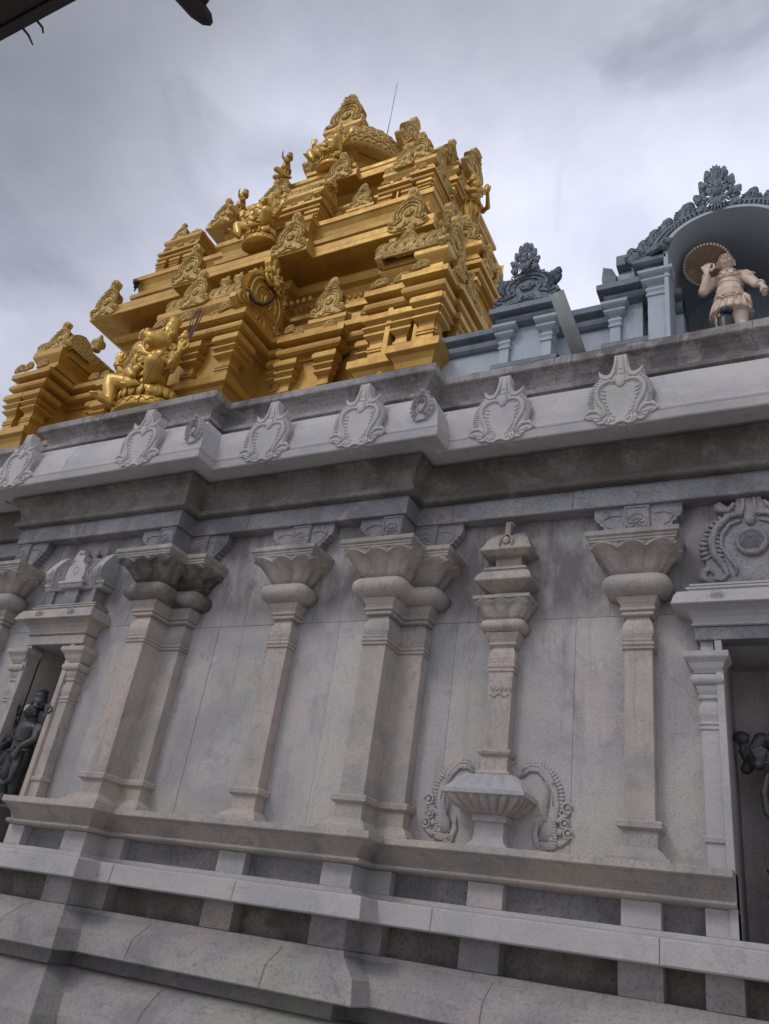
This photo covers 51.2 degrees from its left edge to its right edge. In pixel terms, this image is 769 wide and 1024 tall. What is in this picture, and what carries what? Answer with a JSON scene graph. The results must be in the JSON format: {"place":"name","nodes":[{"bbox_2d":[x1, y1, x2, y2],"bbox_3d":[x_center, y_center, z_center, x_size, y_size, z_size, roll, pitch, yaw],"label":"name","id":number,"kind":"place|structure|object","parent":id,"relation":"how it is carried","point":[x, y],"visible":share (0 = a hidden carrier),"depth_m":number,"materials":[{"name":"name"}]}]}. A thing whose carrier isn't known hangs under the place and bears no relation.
{"place":"outdoors","nodes":[
{"label":"outdoors","id":0,"kind":"place"},
{"bbox_2d":[0,0,212,44],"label":"veranda roof","id":1,"kind":"structure","parent":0,"point":[16,16],"depth_m":2.51,"materials":[{"name":"grey"}]},
{"bbox_2d":[0,0,768,429],"label":"sky","id":2,"kind":"structure","parent":0,"point":[124,124],"materials":[{"name":"grey"}]},
{"label":"ground","id":3,"kind":"structure","parent":0,"visible":0},
{"bbox_2d":[0,317,768,1023],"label":"stone temple","id":4,"kind":"structure","parent":3,"relation":"on","point":[428,693],"depth_m":5.43,"materials":[{"name":"stone"}]},
{"bbox_2d":[0,688,52,803],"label":"niche statue","id":5,"kind":"object","parent":4,"relation":"attached to","point":[21,739],"visible":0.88,"depth_m":6.40,"materials":[{"name":"black stone"}]},
{"bbox_2d":[0,94,503,448],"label":"golden tower","id":6,"kind":"structure","parent":4,"relation":"on","point":[378,257],"depth_m":9.69,"materials":[{"name":"gold metal"}]},
{"bbox_2d":[133,279,139,291],"bbox_3d":[-3.676,-3.369,11.888,0.100,0.163,0.143,11,-28,-3],"label":"spotlight","id":7,"kind":"object","parent":6,"relation":"attached to","point":[136,282],"visible":1,"depth_m":11.87,"materials":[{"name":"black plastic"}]},
{"bbox_2d":[89,316,189,411],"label":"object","id":8,"kind":"object","parent":6,"relation":"on","point":[126,384],"visible":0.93,"depth_m":8.49,"materials":[{"name":"gold metal"}]},
{"bbox_2d":[138,307,204,401],"bbox_3d":[-2.207,-1.633,8.444,0.402,1.287,0.223,8,-28,2],"label":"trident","id":9,"kind":"object","parent":8,"relation":"hanging from","point":[193,329],"visible":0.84,"depth_m":8.62,"materials":[{"name":"brown metal"}]},
{"bbox_2d":[226,188,248,221],"bbox_3d":[-2.161,-4.626,12.046,0.307,0.624,0.462,19,-30,-17],"label":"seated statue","id":10,"kind":"object","parent":6,"relation":"on","point":[236,209],"visible":0.85,"depth_m":11.94,"materials":[{"name":"gold metal"}]},
{"bbox_2d":[227,192,287,253],"bbox_3d":[-1.591,-3.976,10.696,0.817,1.001,0.492,-6,-32,27],"label":"seated statue","id":11,"kind":"object","parent":6,"relation":"on","point":[257,230],"visible":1,"depth_m":10.52,"materials":[{"name":"gold metal"}]},
{"bbox_2d":[246,289,275,305],"bbox_3d":[-1.442,-2.514,9.276,0.443,0.406,0.132,28,-34,-32],"label":"cable loop","id":12,"kind":"object","parent":6,"relation":"hanging from","point":[253,299],"visible":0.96,"depth_m":9.17,"materials":[{"name":"brown rubber"}]},
{"bbox_2d":[272,151,292,179],"bbox_3d":[-1.565,-5.469,12.688,0.307,0.624,0.462,14,-28,-8],"label":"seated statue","id":13,"kind":"object","parent":6,"relation":"on","point":[284,170],"visible":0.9,"depth_m":12.56,"materials":[{"name":"gold metal"}]},
{"bbox_2d":[303,124,355,174],"bbox_3d":[-0.775,-5.745,12.436,0.840,1.029,0.487,-6,-32,27],"label":"seated statue","id":14,"kind":"object","parent":6,"relation":"on","point":[326,156],"visible":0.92,"depth_m":12.25,"materials":[{"name":"gold metal"}]},
{"bbox_2d":[387,82,397,133],"bbox_3d":[0.119,-7.027,14.194,0.036,1.850,0.024,-6,-32,27],"label":"lightning rod","id":15,"kind":"object","parent":6,"relation":"on","point":[391,110],"visible":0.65,"depth_m":14.24,"materials":[{"name":"silver metal"}]},
{"bbox_2d":[402,131,419,149],"bbox_3d":[0.451,-5.599,12.253,0.357,0.704,0.381,4,-29,9],"label":"kneeling statue","id":16,"kind":"object","parent":6,"relation":"on","point":[414,137],"visible":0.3,"depth_m":12.15,"materials":[{"name":"gold metal"}]},
{"bbox_2d":[460,172,490,224],"bbox_3d":[1.230,-4.131,10.766,0.402,1.241,0.410,10,-28,-2],"label":"standing statue","id":17,"kind":"object","parent":6,"relation":"on","point":[472,207],"visible":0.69,"depth_m":10.72,"materials":[{"name":"gold metal"}]},
{"bbox_2d":[549,289,585,353],"bbox_3d":[1.418,-1.415,6.163,0.112,0.471,0.490,-16,-37,39],"label":"drain pipe","id":18,"kind":"object","parent":4,"relation":"on","point":[567,322],"visible":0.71,"depth_m":6.12,"materials":[{"name":"grey plastic"}]},
{"bbox_2d":[441,164,768,377],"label":"painted parapet","id":19,"kind":"structure","parent":4,"relation":"on","point":[650,291],"depth_m":6.86,"materials":[{"name":"blue paint"}]},
{"bbox_2d":[716,306,733,326],"bbox_3d":[2.528,-1.375,5.946,0.118,0.388,0.115,-6,-32,27],"label":"floodlight","id":20,"kind":"object","parent":4,"relation":"on","point":[725,317],"visible":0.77,"depth_m":5.94,"materials":[{"name":"black plastic"}]},
{"bbox_2d":[698,253,768,326],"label":"dwarf statue","id":21,"kind":"object","parent":4,"relation":"on","point":[728,280],"visible":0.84,"depth_m":6.49,"materials":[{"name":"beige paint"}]},
{"bbox_2d":[683,243,728,285],"bbox_3d":[2.724,-1.995,6.765,0.394,0.443,0.369,-6,-32,27],"label":"parasol","id":22,"kind":"object","parent":21,"relation":"attached to","point":[697,258],"visible":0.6,"depth_m":6.85,"materials":[{"name":"beige paint"}]},
{"bbox_2d":[765,839,768,923],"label":"statue plinth","id":23,"kind":"structure","parent":4,"relation":"on","point":[767,854],"depth_m":4.31,"materials":[{"name":"black stone"}]},
{"bbox_2d":[733,731,768,817],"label":"niche statue","id":24,"kind":"object","parent":23,"relation":"on","point":[753,754],"visible":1,"depth_m":4.69,"materials":[{"name":"black stone"}]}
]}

